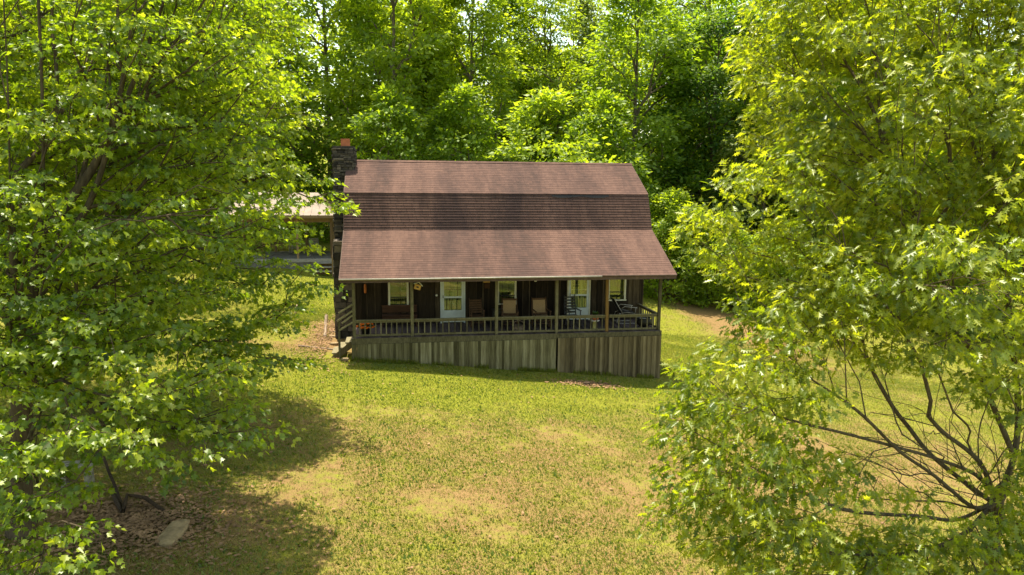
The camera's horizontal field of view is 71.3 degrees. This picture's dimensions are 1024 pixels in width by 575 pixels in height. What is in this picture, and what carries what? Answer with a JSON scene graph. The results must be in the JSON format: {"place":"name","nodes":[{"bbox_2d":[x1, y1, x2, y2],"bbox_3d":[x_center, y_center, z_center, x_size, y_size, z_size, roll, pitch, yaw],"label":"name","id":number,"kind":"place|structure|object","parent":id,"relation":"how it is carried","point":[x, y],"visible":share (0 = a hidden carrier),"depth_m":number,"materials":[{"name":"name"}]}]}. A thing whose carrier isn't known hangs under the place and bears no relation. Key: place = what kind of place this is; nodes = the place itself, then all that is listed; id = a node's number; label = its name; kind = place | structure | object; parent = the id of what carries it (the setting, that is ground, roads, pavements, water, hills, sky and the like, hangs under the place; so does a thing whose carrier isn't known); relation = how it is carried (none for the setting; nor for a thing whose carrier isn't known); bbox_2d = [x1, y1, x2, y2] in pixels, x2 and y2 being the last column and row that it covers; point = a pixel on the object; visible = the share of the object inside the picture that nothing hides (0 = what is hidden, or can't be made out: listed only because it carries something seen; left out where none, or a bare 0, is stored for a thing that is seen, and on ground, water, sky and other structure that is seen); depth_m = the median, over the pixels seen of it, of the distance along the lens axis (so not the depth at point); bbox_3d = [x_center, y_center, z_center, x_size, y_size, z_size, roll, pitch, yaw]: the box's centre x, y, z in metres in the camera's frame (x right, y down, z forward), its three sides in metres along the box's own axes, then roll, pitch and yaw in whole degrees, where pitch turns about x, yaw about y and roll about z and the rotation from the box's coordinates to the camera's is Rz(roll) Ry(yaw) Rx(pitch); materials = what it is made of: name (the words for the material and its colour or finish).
{"place":"outdoors","nodes":[
{"label":"outdoors","id":0,"kind":"place"},
{"bbox_2d":[0,121,1023,574],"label":"ground","id":1,"kind":"structure","parent":0,"point":[444,505],"depth_m":16.25,"materials":[{"name":"green plant"}]},
{"bbox_2d":[0,8,108,231],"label":"woodland tree","id":2,"kind":"object","parent":1,"relation":"on","point":[29,148],"visible":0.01,"depth_m":42.44,"materials":[{"name":"green plant"}]},
{"bbox_2d":[61,460,94,488],"bbox_3d":[-8.144,3.529,13.384,0.620,0.485,0.340,-1,9,-9],"label":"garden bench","id":3,"kind":"object","parent":1,"relation":"on","point":[88,478],"visible":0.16,"depth_m":13.32,"materials":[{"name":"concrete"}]},
{"bbox_2d":[0,0,308,574],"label":"maple tree","id":4,"kind":"object","parent":1,"relation":"on","point":[144,93],"visible":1,"depth_m":10.95,"materials":[{"name":"green plant"}]},
{"bbox_2d":[96,4,220,199],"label":"woodland tree","id":5,"kind":"object","parent":1,"relation":"on","point":[175,154],"visible":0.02,"depth_m":47.52,"materials":[{"name":"green plant"}]},
{"bbox_2d":[0,0,360,414],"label":"maple tree","id":6,"kind":"object","parent":1,"relation":"on","point":[219,345],"visible":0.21,"depth_m":17.01,"materials":[{"name":"green plant"}]},
{"bbox_2d":[32,240,334,321],"bbox_3d":[-18.810,-0.761,37.883,22.115,2.315,19.133,-1,9,-9],"label":"grass yard","id":7,"kind":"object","parent":1,"relation":"on","point":[279,302],"depth_m":33.89,"materials":[{"name":"green plant"}]},
{"bbox_2d":[171,0,333,192],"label":"woodland tree","id":8,"kind":"object","parent":1,"relation":"on","point":[298,63],"visible":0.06,"depth_m":51.99,"materials":[{"name":"green plant"}]},
{"bbox_2d":[216,192,334,276],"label":"pavilion","id":9,"kind":"structure","parent":1,"relation":"on","point":[325,261],"depth_m":41.43,"materials":[{"name":"metal"}]},
{"bbox_2d":[288,240,301,254],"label":"rocking chair","id":10,"kind":"object","parent":9,"relation":"on","point":[294,247],"visible":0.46,"depth_m":43.87,"materials":[{"name":"brown wood"}]},
{"bbox_2d":[309,238,320,255],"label":"rocking chair","id":11,"kind":"object","parent":9,"relation":"on","point":[314,243],"visible":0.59,"depth_m":43.19,"materials":[{"name":"brown wood"}]},
{"bbox_2d":[298,345,332,349],"bbox_3d":[-6.965,2.176,25.735,1.513,0.200,0.089,1,8,5],"label":"landscape timber","id":12,"kind":"object","parent":1,"relation":"on","point":[317,347],"visible":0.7,"depth_m":25.71,"materials":[{"name":"beige wood"}]},
{"bbox_2d":[248,0,403,231],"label":"woodland tree","id":13,"kind":"object","parent":1,"relation":"on","point":[314,148],"visible":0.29,"depth_m":50.34,"materials":[{"name":"green plant"}]},
{"bbox_2d":[324,314,327,335],"bbox_3d":[-7.683,1.568,29.453,0.150,0.205,4.109,-2,9,-14],"label":"landscape timber","id":14,"kind":"object","parent":1,"relation":"on","point":[325,326],"visible":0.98,"depth_m":29.19,"materials":[{"name":"beige wood"}]},
{"bbox_2d":[295,0,474,200],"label":"woodland tree","id":15,"kind":"object","parent":1,"relation":"on","point":[420,9],"visible":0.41,"depth_m":47.12,"materials":[{"name":"green plant"}]},
{"bbox_2d":[346,82,444,160],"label":"young tree","id":16,"kind":"object","parent":1,"relation":"on","point":[405,108],"visible":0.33,"depth_m":42.77,"materials":[{"name":"green plant"}]},
{"bbox_2d":[373,0,477,156],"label":"woodland tree","id":17,"kind":"object","parent":1,"relation":"on","point":[453,13],"visible":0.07,"depth_m":54.31,"materials":[{"name":"green plant"}]},
{"bbox_2d":[400,79,510,161],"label":"young tree","id":18,"kind":"object","parent":1,"relation":"on","point":[446,112],"visible":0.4,"depth_m":43.95,"materials":[{"name":"green plant"}]},
{"bbox_2d":[0,309,948,574],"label":"leaf litter","id":19,"kind":"object","parent":1,"relation":"on","point":[140,523],"visible":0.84,"depth_m":12.26,"materials":[{"name":"brown plant"}]},
{"bbox_2d":[101,455,122,504],"bbox_3d":[-7.485,3.610,13.375,0.074,0.408,2.329,-6,11,-37],"label":"fallen branch","id":20,"kind":"object","parent":19,"relation":"on","point":[112,480],"visible":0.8,"depth_m":13.33,"materials":[{"name":"brown wood"}]},
{"bbox_2d":[111,493,165,513],"bbox_3d":[-6.831,3.828,12.652,1.321,0.308,0.511,4,9,22],"label":"fallen branch","id":21,"kind":"object","parent":19,"relation":"on","point":[121,508],"visible":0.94,"depth_m":12.67,"materials":[{"name":"brown wood"}]},
{"bbox_2d":[156,519,189,546],"bbox_3d":[-5.649,4.111,11.949,0.357,0.182,0.962,0,8,-6],"label":"flat rock","id":22,"kind":"object","parent":19,"relation":"on","point":[172,532],"visible":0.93,"depth_m":11.82,"materials":[{"name":"grey stone"}]},
{"bbox_2d":[419,0,536,161],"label":"woodland tree","id":23,"kind":"object","parent":1,"relation":"on","point":[489,20],"visible":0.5,"depth_m":48.32,"materials":[{"name":"green plant"}]},
{"bbox_2d":[451,0,553,160],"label":"woodland tree","id":24,"kind":"object","parent":1,"relation":"on","point":[512,3],"visible":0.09,"depth_m":54.87,"materials":[{"name":"green plant"}]},
{"bbox_2d":[331,139,676,377],"bbox_3d":[-0.850,-1.153,28.723,12.430,9.400,8.396,-1,9,-9],"label":"cabin","id":25,"kind":"object","parent":1,"relation":"on","point":[450,236],"visible":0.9,"depth_m":26.79,"materials":[{"name":"brown wood"}]},
{"bbox_2d":[356,323,374,333],"bbox_3d":[-5.150,1.429,25.057,0.687,0.488,0.526,-1,9,-9],"label":"flower pot","id":26,"kind":"object","parent":25,"relation":"on","point":[363,329],"visible":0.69,"depth_m":24.94,"materials":[{"name":"ceramic"}]},
{"bbox_2d":[388,282,408,304],"bbox_3d":[-4.272,0.054,26.850,0.800,1.340,0.080,-1,9,-9],"label":"window","id":27,"kind":"structure","parent":25,"relation":"in","point":[394,297],"depth_m":26.90,"materials":[{"name":"clear glass"}]},
{"bbox_2d":[382,305,416,326],"bbox_3d":[-4.199,1.065,26.680,1.320,0.750,0.490,-1,9,-9],"label":"porch bench","id":28,"kind":"object","parent":25,"relation":"on","point":[394,308],"visible":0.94,"depth_m":26.78,"materials":[{"name":"brown wood"}]},
{"bbox_2d":[414,282,422,289],"bbox_3d":[-3.235,-0.054,24.627,0.308,0.287,0.220,-1,9,-9],"label":"birdhouse","id":29,"kind":"object","parent":25,"relation":"attached to","point":[417,286],"visible":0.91,"depth_m":24.55,"materials":[{"name":"wood"}]},
{"bbox_2d":[440,282,464,322],"bbox_3d":[-2.257,0.329,27.225,0.950,2.080,0.050,-1,9,-9],"label":"door","id":30,"kind":"structure","parent":25,"relation":"in","point":[445,287],"depth_m":27.25,"materials":[{"name":"white paint"}]},
{"bbox_2d":[468,298,484,327],"bbox_3d":[-1.323,0.944,26.727,0.525,1.021,0.968,-1,9,-12],"label":"rocking chair","id":31,"kind":"object","parent":25,"relation":"on","point":[476,305],"visible":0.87,"depth_m":26.95,"materials":[{"name":"brown wood"}]},
{"bbox_2d":[483,281,489,287],"bbox_3d":[-0.973,-0.296,27.341,0.260,0.665,0.025,-1,9,-9],"label":"wall plaque","id":32,"kind":"object","parent":25,"relation":"attached to","point":[486,284],"depth_m":27.36,"materials":[{"name":"brown wood"}]},
{"bbox_2d":[491,308,503,325],"bbox_3d":[-0.533,1.117,27.065,0.440,0.600,0.440,-1,9,-9],"label":"side table","id":33,"kind":"object","parent":25,"relation":"on","point":[493,311],"visible":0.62,"depth_m":26.93,"materials":[{"name":"black paint"}]},
{"bbox_2d":[498,281,516,304],"bbox_3d":[-0.200,-0.007,27.505,0.790,1.340,0.080,-1,9,-9],"label":"window","id":34,"kind":"structure","parent":25,"relation":"in","point":[512,291],"depth_m":27.54,"materials":[{"name":"clear glass"}]},
{"bbox_2d":[501,297,518,328],"bbox_3d":[-0.081,0.955,26.521,0.625,1.081,0.968,0,8,-3],"label":"rocking chair","id":35,"kind":"object","parent":25,"relation":"on","point":[509,309],"visible":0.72,"depth_m":26.78,"materials":[{"name":"fabric"}]},
{"bbox_2d":[513,320,522,330],"bbox_3d":[0.238,1.388,25.951,0.478,0.401,0.345,-1,9,-9],"label":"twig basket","id":36,"kind":"object","parent":25,"relation":"on","point":[516,327],"visible":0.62,"depth_m":25.86,"materials":[{"name":"brown wicker"}]},
{"bbox_2d":[530,297,551,327],"bbox_3d":[1.091,0.938,26.709,0.625,1.081,0.968,-1,9,-13],"label":"rocking chair","id":37,"kind":"object","parent":25,"relation":"on","point":[538,307],"visible":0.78,"depth_m":26.95,"materials":[{"name":"fabric"}]},
{"bbox_2d":[563,294,582,326],"bbox_3d":[2.274,0.886,26.894,0.505,1.150,0.968,-2,9,-16],"label":"rocking chair","id":38,"kind":"object","parent":25,"relation":"on","point":[569,311],"visible":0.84,"depth_m":27.11,"materials":[{"name":"black paint"}]},
{"bbox_2d":[567,280,590,319],"bbox_3d":[2.624,0.260,27.988,0.930,2.080,0.106,-1,9,-9],"label":"door","id":39,"kind":"structure","parent":25,"relation":"in","point":[575,283],"depth_m":28.04,"materials":[{"name":"white paint"}]},
{"bbox_2d":[591,319,599,328],"bbox_3d":[3.063,1.372,26.460,0.360,0.335,0.360,-1,9,-9],"label":"plant stand","id":40,"kind":"object","parent":25,"relation":"on","point":[594,324],"visible":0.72,"depth_m":26.39,"materials":[{"name":"yellow ceramic"}]},
{"bbox_2d":[590,311,599,320],"bbox_3d":[3.086,1.028,26.414,0.380,0.357,0.382,-1,9,-9],"label":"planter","id":41,"kind":"object","parent":40,"relation":"on","point":[595,313],"visible":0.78,"depth_m":26.36,"materials":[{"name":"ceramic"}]},
{"bbox_2d":[609,279,625,300],"bbox_3d":[4.149,-0.106,28.199,0.780,1.270,0.080,-1,9,-9],"label":"window","id":42,"kind":"structure","parent":25,"relation":"in","point":[612,283],"depth_m":28.25,"materials":[{"name":"clear glass"}]},
{"bbox_2d":[610,297,636,323],"bbox_3d":[4.316,0.872,27.666,0.932,0.981,0.548,-1,9,-9],"label":"metal lawn chair","id":43,"kind":"object","parent":25,"relation":"on","point":[618,307],"visible":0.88,"depth_m":27.54,"materials":[{"name":"metal"}]},
{"bbox_2d":[636,317,650,326],"bbox_3d":[4.917,1.319,26.704,0.580,0.419,0.580,-1,9,-9],"label":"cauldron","id":44,"kind":"object","parent":25,"relation":"on","point":[644,321],"visible":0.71,"depth_m":26.49,"materials":[{"name":"metal"}]},
{"bbox_2d":[349,356,665,378],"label":"tall grass","id":45,"kind":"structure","parent":1,"relation":"on","point":[487,366],"depth_m":25.43,"materials":[{"name":"green plant"}]},
{"bbox_2d":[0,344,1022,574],"bbox_3d":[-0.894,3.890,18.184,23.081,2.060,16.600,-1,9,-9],"label":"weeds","id":46,"kind":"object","parent":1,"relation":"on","point":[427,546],"visible":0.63,"depth_m":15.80,"materials":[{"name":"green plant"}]},
{"bbox_2d":[0,0,1023,287],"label":"woods","id":47,"kind":"object","parent":1,"relation":"on","point":[432,76],"visible":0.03,"depth_m":56.83,"materials":[{"name":"green plant"}]},
{"bbox_2d":[511,0,553,143],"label":"dark pine","id":48,"kind":"object","parent":1,"relation":"on","point":[532,28],"visible":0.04,"depth_m":62.51,"materials":[{"name":"green plant"}]},
{"bbox_2d":[477,0,613,161],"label":"woodland tree","id":49,"kind":"object","parent":1,"relation":"on","point":[546,21],"visible":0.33,"depth_m":53.25,"materials":[{"name":"green plant"}]},
{"bbox_2d":[487,83,626,162],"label":"young tree","id":50,"kind":"object","parent":1,"relation":"on","point":[548,97],"visible":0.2,"depth_m":41.02,"materials":[{"name":"green plant"}]},
{"bbox_2d":[526,0,632,162],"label":"woodland tree","id":51,"kind":"object","parent":1,"relation":"on","point":[589,15],"visible":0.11,"depth_m":63.04,"materials":[{"name":"green plant"}]},
{"bbox_2d":[559,88,669,228],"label":"young tree","id":52,"kind":"object","parent":1,"relation":"on","point":[606,120],"visible":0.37,"depth_m":46.06,"materials":[{"name":"green plant"}]},
{"bbox_2d":[536,0,714,258],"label":"woodland tree","id":53,"kind":"object","parent":1,"relation":"on","point":[669,135],"visible":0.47,"depth_m":49.66,"materials":[{"name":"green plant"}]},
{"bbox_2d":[643,186,728,305],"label":"tall shrub","id":54,"kind":"object","parent":1,"relation":"on","point":[665,197],"visible":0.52,"depth_m":43.92,"materials":[{"name":"green plant"}]},
{"bbox_2d":[639,0,772,214],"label":"woodland tree","id":55,"kind":"object","parent":1,"relation":"on","point":[690,5],"visible":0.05,"depth_m":60.80,"materials":[{"name":"green plant"}]},
{"bbox_2d":[668,211,762,308],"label":"tall shrub","id":56,"kind":"object","parent":1,"relation":"on","point":[722,291],"visible":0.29,"depth_m":44.08,"materials":[{"name":"green plant"}]},
{"bbox_2d":[619,0,812,278],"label":"hickory tree","id":57,"kind":"object","parent":1,"relation":"on","point":[698,26],"visible":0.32,"depth_m":50.82,"materials":[{"name":"green plant"}]},
{"bbox_2d":[694,70,832,291],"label":"woodland tree","id":58,"kind":"object","parent":1,"relation":"on","point":[732,145],"visible":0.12,"depth_m":48.15,"materials":[{"name":"green plant"}]},
{"bbox_2d":[725,220,835,320],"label":"tall shrub","id":59,"kind":"object","parent":1,"relation":"on","point":[773,249],"visible":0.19,"depth_m":42.97,"materials":[{"name":"green plant"}]},
{"bbox_2d":[692,0,875,281],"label":"woodland tree","id":60,"kind":"object","parent":1,"relation":"on","point":[732,128],"visible":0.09,"depth_m":50.45,"materials":[{"name":"green plant"}]},
{"bbox_2d":[634,0,1023,574],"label":"oak tree","id":61,"kind":"object","parent":1,"relation":"on","point":[794,26],"visible":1,"depth_m":9.22,"materials":[{"name":"green plant"}]},
{"bbox_2d":[643,275,1023,395],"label":"grass side","id":62,"kind":"structure","parent":1,"relation":"on","point":[862,385],"depth_m":32.35,"materials":[{"name":"green plant"}]},
{"bbox_2d":[774,0,967,311],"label":"woodland tree","id":63,"kind":"object","parent":1,"relation":"on","point":[842,89],"visible":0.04,"depth_m":46.76,"materials":[{"name":"green plant"}]},
{"bbox_2d":[824,0,1003,265],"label":"woodland tree","id":64,"kind":"object","parent":1,"relation":"on","point":[928,157],"visible":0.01,"depth_m":50.01,"materials":[{"name":"green plant"}]},
{"bbox_2d":[897,141,1022,340],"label":"woodland tree","id":65,"kind":"object","parent":1,"relation":"on","point":[966,284],"visible":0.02,"depth_m":42.70,"materials":[{"name":"green plant"}]},
{"bbox_2d":[30,0,1023,137],"label":"sky","id":66,"kind":"structure","parent":0,"point":[464,13],"materials":[{"name":"white"}]}
]}

